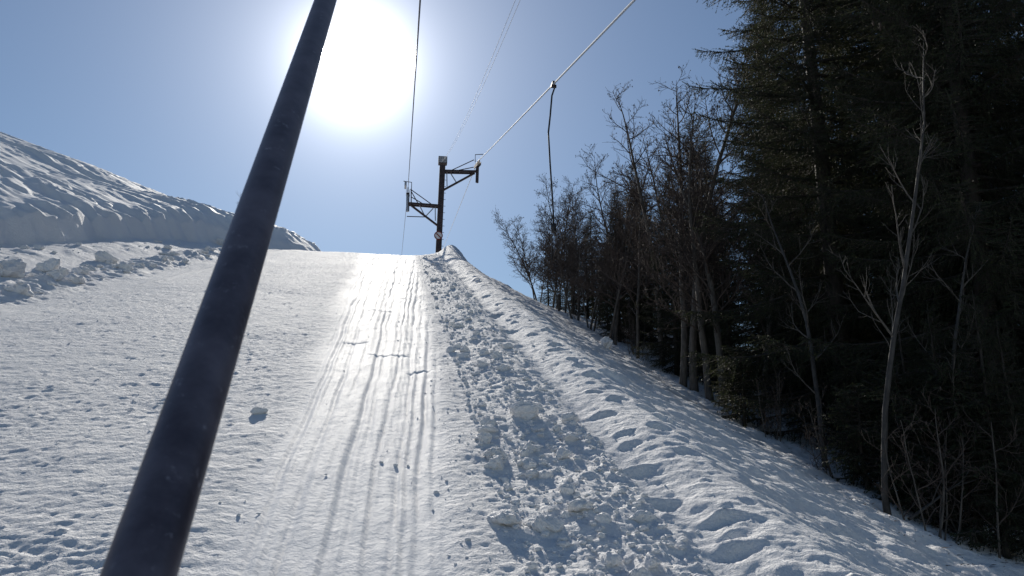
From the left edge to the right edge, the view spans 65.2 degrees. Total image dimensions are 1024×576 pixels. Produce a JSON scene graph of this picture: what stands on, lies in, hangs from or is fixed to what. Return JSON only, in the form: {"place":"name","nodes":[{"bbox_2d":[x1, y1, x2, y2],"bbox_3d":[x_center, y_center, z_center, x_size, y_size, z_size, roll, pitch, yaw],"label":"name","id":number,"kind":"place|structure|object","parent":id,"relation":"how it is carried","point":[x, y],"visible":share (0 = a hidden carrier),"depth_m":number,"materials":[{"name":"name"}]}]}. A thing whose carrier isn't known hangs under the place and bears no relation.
{"place":"outdoors","nodes":[
{"label":"outdoors","id":0,"kind":"place"},
{"bbox_2d":[0,132,1023,575],"bbox_3d":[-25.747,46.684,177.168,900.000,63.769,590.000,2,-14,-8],"label":"snow ground","id":1,"kind":"structure","parent":0,"point":[748,498],"depth_m":6.29,"materials":[{"name":"white snow"}]},
{"bbox_2d":[0,258,26,277],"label":"snow lump","id":2,"kind":"object","parent":1,"relation":"on","point":[14,268],"visible":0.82,"depth_m":12.75,"materials":[{"name":"white snow"}]},
{"bbox_2d":[34,258,61,271],"bbox_3d":[-8.228,-0.372,14.196,0.500,0.324,0.378,-1,-14,3],"label":"snow lump","id":3,"kind":"object","parent":1,"relation":"on","point":[50,264],"visible":0.66,"depth_m":14.08,"materials":[{"name":"white snow"}]},
{"bbox_2d":[94,250,118,263],"bbox_3d":[-8.678,-0.626,17.122,0.315,0.333,0.533,-13,-19,43],"label":"snow lump","id":4,"kind":"object","parent":1,"relation":"on","point":[102,256],"visible":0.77,"depth_m":17.03,"materials":[{"name":"white snow"}]},
{"bbox_2d":[216,238,224,244],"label":"snow lump","id":5,"kind":"object","parent":1,"relation":"on","point":[220,241],"visible":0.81,"depth_m":27.31,"materials":[{"name":"white snow"}]},
{"bbox_2d":[250,407,267,414],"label":"snow lump","id":6,"kind":"object","parent":1,"relation":"on","point":[257,410],"visible":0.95,"depth_m":5.93,"materials":[{"name":"white snow"}]},
{"bbox_2d":[0,240,753,575],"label":"snow rubble","id":7,"kind":"object","parent":1,"relation":"on","point":[498,460],"visible":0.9,"depth_m":5.12,"materials":[{"name":"white snow"}]},
{"bbox_2d":[403,154,482,252],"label":"lift tower","id":8,"kind":"structure","parent":1,"relation":"on","point":[438,234],"depth_m":37.89,"materials":[{"name":"metal"}]},
{"bbox_2d":[402,0,420,247],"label":"haul cable","id":9,"kind":"object","parent":8,"relation":"attached to","point":[414,87],"visible":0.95,"depth_m":15.80,"materials":[{"name":"metal"}]},
{"bbox_2d":[99,0,336,575],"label":"tow pole","id":10,"kind":"object","parent":9,"relation":"hanging from","point":[151,535],"visible":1,"depth_m":0.58,"materials":[{"name":"black metal"}]},
{"bbox_2d":[443,2,514,159],"bbox_3d":[-0.622,-5.241,17.257,0.007,11.602,40.777,2,-14,-8],"label":"signal wire","id":11,"kind":"object","parent":8,"relation":"attached to","point":[487,68],"visible":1,"depth_m":15.54,"materials":[{"name":"silver metal"}]},
{"bbox_2d":[442,1,519,161],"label":"signal wire","id":12,"kind":"object","parent":8,"relation":"attached to","point":[491,66],"visible":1,"depth_m":15.56,"materials":[{"name":"silver metal"}]},
{"bbox_2d":[443,0,635,247],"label":"haul cable","id":13,"kind":"object","parent":8,"relation":"attached to","point":[601,34],"visible":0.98,"depth_m":15.88,"materials":[{"name":"silver metal"}]},
{"bbox_2d":[548,81,556,262],"bbox_3d":[0.891,-2.563,17.420,0.203,4.189,0.442,-4,-14,15],"label":"tow hanger","id":14,"kind":"object","parent":13,"relation":"hanging from","point":[553,226],"visible":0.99,"depth_m":17.39,"materials":[{"name":"metal"}]},
{"bbox_2d":[478,432,491,443],"bbox_3d":[-0.184,1.026,5.410,0.088,0.100,0.094,-7,-16,25],"label":"snow lump","id":15,"kind":"object","parent":1,"relation":"on","point":[485,438],"visible":0.88,"depth_m":5.38,"materials":[{"name":"white snow"}]},
{"bbox_2d":[483,447,501,457],"bbox_3d":[-0.120,1.056,5.123,0.114,0.077,0.189,-7,-16,25],"label":"snow lump","id":16,"kind":"object","parent":1,"relation":"on","point":[489,452],"visible":0.73,"depth_m":5.06,"materials":[{"name":"white snow"}]},
{"bbox_2d":[487,509,521,525],"bbox_3d":[-0.047,1.153,4.009,0.198,0.087,0.133,-12,-18,40],"label":"snow lump","id":17,"kind":"object","parent":1,"relation":"on","point":[508,517],"visible":0.91,"depth_m":3.96,"materials":[{"name":"white snow"}]},
{"bbox_2d":[492,209,555,301],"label":"bare tree","id":18,"kind":"object","parent":1,"relation":"on","point":[525,262],"visible":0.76,"depth_m":35.77,"materials":[{"name":"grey plant"}]},
{"bbox_2d":[510,401,538,419],"bbox_3d":[0.094,0.947,6.087,0.226,0.169,0.208,-3,-14,10],"label":"snow lump","id":19,"kind":"object","parent":1,"relation":"on","point":[525,410],"visible":0.91,"depth_m":6.00,"materials":[{"name":"white snow"}]},
{"bbox_2d":[531,514,564,532],"bbox_3d":[0.171,1.170,3.945,0.152,0.102,0.130,-6,-15,23],"label":"snow lump","id":20,"kind":"object","parent":1,"relation":"on","point":[549,523],"visible":0.95,"depth_m":3.92,"materials":[{"name":"white snow"}]},
{"bbox_2d":[535,245,561,307],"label":"spruce tree","id":21,"kind":"object","parent":1,"relation":"on","point":[548,299],"visible":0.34,"depth_m":37.61,"materials":[{"name":"green plant"}]},
{"bbox_2d":[520,175,585,308],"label":"bare tree","id":22,"kind":"object","parent":1,"relation":"on","point":[559,227],"visible":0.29,"depth_m":33.32,"materials":[{"name":"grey plant"}]},
{"bbox_2d":[547,276,568,309],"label":"spruce tree","id":23,"kind":"object","parent":1,"relation":"on","point":[560,300],"visible":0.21,"depth_m":35.56,"materials":[{"name":"green plant"}]},
{"bbox_2d":[530,200,594,312],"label":"bare tree","id":24,"kind":"object","parent":1,"relation":"on","point":[551,279],"visible":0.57,"depth_m":30.75,"materials":[{"name":"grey plant"}]},
{"bbox_2d":[530,173,599,320],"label":"bare tree","id":25,"kind":"object","parent":1,"relation":"on","point":[561,265],"visible":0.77,"depth_m":29.09,"materials":[{"name":"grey plant"}]},
{"bbox_2d":[554,270,581,315],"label":"spruce tree","id":26,"kind":"object","parent":1,"relation":"on","point":[571,300],"visible":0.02,"depth_m":40.83,"materials":[{"name":"green plant"}]},
{"bbox_2d":[542,193,596,310],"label":"bare tree","id":27,"kind":"object","parent":1,"relation":"on","point":[573,234],"visible":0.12,"depth_m":33.80,"materials":[{"name":"brown plant"}]},
{"bbox_2d":[560,279,586,318],"bbox_3d":[2.201,0.494,28.715,0.975,1.751,1.179,6,-15,-24],"label":"bare shrub","id":28,"kind":"object","parent":1,"relation":"on","point":[575,304],"visible":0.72,"depth_m":28.58,"materials":[{"name":"brown plant"}]},
{"bbox_2d":[560,255,589,314],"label":"spruce tree","id":29,"kind":"object","parent":1,"relation":"on","point":[576,306],"visible":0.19,"depth_m":32.41,"materials":[{"name":"green plant"}]},
{"bbox_2d":[565,227,601,318],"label":"spruce tree","id":30,"kind":"object","parent":1,"relation":"on","point":[589,305],"visible":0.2,"depth_m":32.49,"materials":[{"name":"green plant"}]},
{"bbox_2d":[577,210,604,320],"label":"spruce tree","id":31,"kind":"object","parent":1,"relation":"on","point":[593,255],"visible":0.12,"depth_m":35.22,"materials":[{"name":"green plant"}]},
{"bbox_2d":[566,174,629,322],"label":"bare tree","id":32,"kind":"object","parent":1,"relation":"on","point":[611,187],"visible":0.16,"depth_m":31.07,"materials":[{"name":"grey plant"}]},
{"bbox_2d":[557,177,649,330],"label":"bare tree","id":33,"kind":"object","parent":1,"relation":"on","point":[585,273],"visible":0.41,"depth_m":26.60,"materials":[{"name":"brown plant"}]},
{"bbox_2d":[556,157,654,344],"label":"bare tree","id":34,"kind":"object","parent":1,"relation":"on","point":[617,315],"visible":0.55,"depth_m":23.61,"materials":[{"name":"brown plant"}]},
{"bbox_2d":[600,336,612,348],"bbox_3d":[2.196,1.278,18.571,0.306,0.334,0.268,6,-15,-24],"label":"snow lump","id":35,"kind":"object","parent":1,"relation":"on","point":[606,342],"visible":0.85,"depth_m":18.49,"materials":[{"name":"white snow"}]},
{"bbox_2d":[591,244,628,329],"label":"spruce tree","id":36,"kind":"object","parent":1,"relation":"on","point":[603,323],"visible":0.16,"depth_m":28.30,"materials":[{"name":"green plant"}]},
{"bbox_2d":[571,158,658,341],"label":"bare tree","id":37,"kind":"object","parent":1,"relation":"on","point":[618,293],"visible":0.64,"depth_m":23.32,"materials":[{"name":"brown plant"}]},
{"bbox_2d":[588,192,650,343],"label":"spruce tree","id":38,"kind":"object","parent":1,"relation":"on","point":[620,334],"visible":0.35,"depth_m":24.39,"materials":[{"name":"green plant"}]},
{"bbox_2d":[573,144,669,338],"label":"bare tree","id":39,"kind":"object","parent":1,"relation":"on","point":[596,205],"visible":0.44,"depth_m":26.41,"materials":[{"name":"brown plant"}]},
{"bbox_2d":[595,162,662,358],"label":"bare tree","id":40,"kind":"object","parent":1,"relation":"on","point":[637,308],"visible":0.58,"depth_m":21.27,"materials":[{"name":"brown plant"}]},
{"bbox_2d":[615,304,650,356],"bbox_3d":[3.235,1.217,21.308,0.975,1.751,1.179,-9,-17,32],"label":"bare shrub","id":41,"kind":"object","parent":1,"relation":"on","point":[632,333],"visible":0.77,"depth_m":21.24,"materials":[{"name":"brown plant"}]},
{"bbox_2d":[609,191,656,332],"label":"spruce tree","id":42,"kind":"object","parent":1,"relation":"on","point":[633,279],"visible":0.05,"depth_m":29.31,"materials":[{"name":"green plant"}]},
{"bbox_2d":[621,263,656,346],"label":"spruce tree","id":43,"kind":"object","parent":1,"relation":"on","point":[644,315],"visible":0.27,"depth_m":25.11,"materials":[{"name":"green plant"}]},
{"bbox_2d":[608,163,670,330],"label":"spruce tree","id":44,"kind":"object","parent":1,"relation":"on","point":[632,227],"visible":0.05,"depth_m":33.31,"materials":[{"name":"green plant"}]},
{"bbox_2d":[589,81,691,366],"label":"bare tree","id":45,"kind":"object","parent":1,"relation":"on","point":[642,205],"visible":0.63,"depth_m":21.20,"materials":[{"name":"brown plant"}]},
{"bbox_2d":[623,192,677,346],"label":"spruce tree","id":46,"kind":"object","parent":1,"relation":"on","point":[648,286],"visible":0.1,"depth_m":26.50,"materials":[{"name":"green plant"}]},
{"bbox_2d":[627,176,685,331],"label":"bare tree","id":47,"kind":"object","parent":1,"relation":"on","point":[648,252],"visible":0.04,"depth_m":27.59,"materials":[{"name":"brown plant"}]},
{"bbox_2d":[647,272,680,355],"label":"spruce tree","id":48,"kind":"object","parent":1,"relation":"on","point":[667,336],"visible":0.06,"depth_m":23.76,"materials":[{"name":"green plant"}]},
{"bbox_2d":[615,63,726,386],"bbox_3d":[4.013,-1.323,18.485,2.515,7.899,2.975,-12,-19,41],"label":"bare tree","id":49,"kind":"object","parent":1,"relation":"on","point":[684,360],"visible":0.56,"depth_m":18.21,"materials":[{"name":"brown plant"}]},
{"bbox_2d":[630,164,715,380],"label":"spruce tree","id":50,"kind":"object","parent":1,"relation":"on","point":[675,354],"visible":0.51,"depth_m":19.65,"materials":[{"name":"green plant"}]},
{"bbox_2d":[655,168,694,349],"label":"bare tree","id":51,"kind":"object","parent":1,"relation":"on","point":[667,235],"visible":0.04,"depth_m":24.48,"materials":[{"name":"brown plant"}]},
{"bbox_2d":[622,120,746,378],"bbox_3d":[4.589,-0.953,21.105,3.137,7.251,3.170,-4,-15,15],"label":"bare tree","id":52,"kind":"object","parent":1,"relation":"on","point":[639,163],"visible":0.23,"depth_m":21.36,"materials":[{"name":"brown plant"}]},
{"bbox_2d":[647,119,741,349],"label":"spruce tree","id":53,"kind":"object","parent":1,"relation":"on","point":[689,125],"visible":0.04,"depth_m":27.86,"materials":[{"name":"green plant"}]},
{"bbox_2d":[627,77,763,400],"bbox_3d":[3.779,-1.073,17.344,2.915,7.741,2.465,0,-14,1],"label":"bare tree","id":54,"kind":"object","parent":1,"relation":"on","point":[704,349],"visible":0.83,"depth_m":17.16,"materials":[{"name":"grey plant"}]},
{"bbox_2d":[679,268,717,369],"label":"spruce tree","id":55,"kind":"object","parent":1,"relation":"on","point":[698,331],"visible":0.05,"depth_m":21.74,"materials":[{"name":"green plant"}]},
{"bbox_2d":[644,112,759,406],"bbox_3d":[4.015,-0.828,17.154,2.220,7.468,2.847,-1,-14,5],"label":"bare tree","id":56,"kind":"object","parent":1,"relation":"on","point":[714,302],"visible":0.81,"depth_m":16.95,"materials":[{"name":"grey plant"}]},
{"bbox_2d":[638,39,774,391],"bbox_3d":[4.359,-1.639,17.731,2.516,8.463,3.226,7,-15,-25],"label":"bare tree","id":57,"kind":"object","parent":1,"relation":"on","point":[693,382],"visible":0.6,"depth_m":17.57,"materials":[{"name":"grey plant"}]},
{"bbox_2d":[666,129,754,344],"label":"bare tree","id":58,"kind":"object","parent":1,"relation":"on","point":[714,227],"visible":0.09,"depth_m":21.22,"materials":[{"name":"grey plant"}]},
{"bbox_2d":[667,169,753,368],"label":"spruce tree","id":59,"kind":"object","parent":1,"relation":"on","point":[711,270],"visible":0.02,"depth_m":24.03,"materials":[{"name":"green plant"}]},
{"bbox_2d":[688,248,734,385],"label":"spruce tree","id":60,"kind":"object","parent":1,"relation":"on","point":[711,333],"visible":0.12,"depth_m":19.73,"materials":[{"name":"green plant"}]},
{"bbox_2d":[666,128,758,344],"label":"spruce tree","id":61,"kind":"object","parent":1,"relation":"on","point":[708,147],"visible":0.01,"depth_m":31.35,"materials":[{"name":"green plant"}]},
{"bbox_2d":[697,239,762,401],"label":"spruce tree","id":62,"kind":"object","parent":1,"relation":"on","point":[728,341],"visible":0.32,"depth_m":18.13,"materials":[{"name":"green plant"}]},
{"bbox_2d":[705,343,776,426],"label":"spruce tree","id":63,"kind":"object","parent":1,"relation":"on","point":[747,384],"visible":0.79,"depth_m":14.45,"materials":[{"name":"green plant"}]},
{"bbox_2d":[696,16,825,391],"bbox_3d":[7.255,-2.514,23.090,4.717,11.925,4.840,-5,-15,19],"label":"spruce tree","id":64,"kind":"object","parent":1,"relation":"on","point":[742,115],"visible":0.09,"depth_m":23.21,"materials":[{"name":"green plant"}]},
{"bbox_2d":[723,0,819,382],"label":"spruce tree","id":65,"kind":"object","parent":1,"relation":"on","point":[754,130],"visible":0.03,"depth_m":26.57,"materials":[{"name":"green plant"}]},
{"bbox_2d":[724,116,823,417],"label":"bare tree","id":66,"kind":"object","parent":1,"relation":"on","point":[769,332],"visible":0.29,"depth_m":16.82,"materials":[{"name":"brown plant"}]},
{"bbox_2d":[748,357,802,441],"bbox_3d":[4.491,2.014,13.775,0.975,1.751,1.179,-6,-15,24],"label":"bare shrub","id":67,"kind":"object","parent":1,"relation":"on","point":[776,413],"visible":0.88,"depth_m":13.71,"materials":[{"name":"brown plant"}]},
{"bbox_2d":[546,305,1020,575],"bbox_3d":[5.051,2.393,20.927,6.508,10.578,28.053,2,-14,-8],"label":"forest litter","id":68,"kind":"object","parent":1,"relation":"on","point":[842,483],"visible":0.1,"depth_m":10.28,"materials":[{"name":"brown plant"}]},
{"bbox_2d":[741,144,827,402],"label":"spruce tree","id":69,"kind":"object","parent":1,"relation":"on","point":[784,393],"visible":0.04,"depth_m":20.79,"materials":[{"name":"green plant"}]},
{"bbox_2d":[745,182,846,468],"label":"birch tree","id":70,"kind":"object","parent":1,"relation":"on","point":[816,392],"visible":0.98,"depth_m":13.13,"materials":[{"name":"grey plant"}]},
{"bbox_2d":[670,0,973,458],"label":"spruce tree","id":71,"kind":"object","parent":1,"relation":"on","point":[823,165],"visible":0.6,"depth_m":15.21,"materials":[{"name":"green plant"}]},
{"bbox_2d":[787,382,870,483],"bbox_3d":[4.672,2.183,11.795,1.179,1.751,0.975,0,-14,0],"label":"bare shrub","id":72,"kind":"object","parent":1,"relation":"on","point":[819,444],"visible":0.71,"depth_m":11.77,"materials":[{"name":"brown plant"}]},
{"bbox_2d":[735,0,954,426],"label":"spruce tree","id":73,"kind":"object","parent":1,"relation":"on","point":[835,137],"visible":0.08,"depth_m":18.91,"materials":[{"name":"green plant"}]},
{"bbox_2d":[815,379,918,500],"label":"spruce tree","id":74,"kind":"object","parent":1,"relation":"on","point":[860,452],"visible":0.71,"depth_m":11.37,"materials":[{"name":"green plant"}]},
{"bbox_2d":[828,24,952,515],"bbox_3d":[5.029,-0.117,10.163,1.865,6.448,1.505,8,-16,-29],"label":"birch tree","id":75,"kind":"object","parent":1,"relation":"on","point":[885,407],"visible":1,"depth_m":10.23,"materials":[{"name":"grey plant"}]},
{"bbox_2d":[768,0,1023,433],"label":"spruce tree","id":76,"kind":"object","parent":1,"relation":"on","point":[867,68],"visible":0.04,"depth_m":18.15,"materials":[{"name":"green plant"}]},
{"bbox_2d":[834,360,974,518],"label":"spruce tree","id":77,"kind":"object","parent":1,"relation":"on","point":[897,379],"visible":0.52,"depth_m":10.99,"materials":[{"name":"green plant"}]},
{"bbox_2d":[792,0,1023,529],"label":"spruce tree","id":78,"kind":"object","parent":1,"relation":"on","point":[956,38],"visible":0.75,"depth_m":12.55,"materials":[{"name":"green plant"}]},
{"bbox_2d":[869,297,946,500],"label":"spruce tree","id":79,"kind":"object","parent":1,"relation":"on","point":[901,367],"visible":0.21,"depth_m":11.57,"materials":[{"name":"green plant"}]},
{"bbox_2d":[818,0,1023,492],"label":"spruce tree","id":80,"kind":"object","parent":1,"relation":"on","point":[918,324],"visible":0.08,"depth_m":14.37,"materials":[{"name":"green plant"}]},
{"bbox_2d":[861,381,989,543],"bbox_3d":[5.189,2.236,9.885,1.474,2.189,1.219,2,-14,-8],"label":"bare shrub","id":81,"kind":"object","parent":1,"relation":"on","point":[943,498],"visible":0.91,"depth_m":9.81,"materials":[{"name":"brown plant"}]},
{"bbox_2d":[851,10,1020,339],"bbox_3d":[11.238,-2.922,21.526,5.646,15.161,6.197,1,-14,-5],"label":"spruce tree","id":82,"kind":"object","parent":1,"relation":"on","point":[884,179],"depth_m":22.24,"materials":[{"name":"green plant"}]},
{"bbox_2d":[859,0,1023,450],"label":"spruce tree","id":83,"kind":"object","parent":1,"relation":"on","point":[1021,139],"visible":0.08,"depth_m":16.97,"materials":[{"name":"green plant"}]},
{"bbox_2d":[907,471,984,520],"bbox_3d":[5.279,2.511,9.686,1.085,0.583,0.329,2,-14,-8],"label":"fallen branch","id":84,"kind":"object","parent":1,"relation":"on","point":[914,515],"visible":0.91,"depth_m":9.71,"materials":[{"name":"brown wood"}]},
{"bbox_2d":[904,203,992,530],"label":"birch tree","id":85,"kind":"object","parent":1,"relation":"on","point":[958,314],"visible":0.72,"depth_m":10.94,"materials":[{"name":"grey plant"}]},
{"bbox_2d":[879,358,1023,555],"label":"spruce tree","id":86,"kind":"object","parent":1,"relation":"on","point":[972,531],"visible":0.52,"depth_m":10.18,"materials":[{"name":"green plant"}]},
{"bbox_2d":[904,301,1009,530],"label":"spruce tree","id":87,"kind":"object","parent":1,"relation":"on","point":[933,352],"visible":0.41,"depth_m":10.76,"materials":[{"name":"green plant"}]},
{"bbox_2d":[890,376,1023,558],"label":"bare shrub","id":88,"kind":"object","parent":1,"relation":"on","point":[998,523],"visible":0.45,"depth_m":9.91,"materials":[{"name":"brown plant"}]},
{"bbox_2d":[936,287,1023,560],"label":"spruce tree","id":89,"kind":"object","parent":1,"relation":"on","point":[983,501],"visible":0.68,"depth_m":10.04,"materials":[{"name":"green plant"}]},
{"bbox_2d":[969,0,1023,282],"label":"spruce tree","id":90,"kind":"object","parent":1,"relation":"on","point":[1001,40],"depth_m":24.61,"materials":[{"name":"green plant"}]},
{"bbox_2d":[972,317,1023,561],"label":"spruce tree","id":91,"kind":"object","parent":1,"relation":"on","point":[1011,397],"visible":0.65,"depth_m":10.03,"materials":[{"name":"green plant"}]},
{"bbox_2d":[1001,2,1023,293],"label":"spruce tree","id":92,"kind":"object","parent":1,"relation":"on","point":[1016,60],"visible":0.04,"depth_m":20.87,"materials":[{"name":"green plant"}]},
{"bbox_2d":[0,0,1023,345],"label":"sky","id":93,"kind":"structure","parent":0,"point":[175,98],"materials":[{"name":"blue"}]}
]}

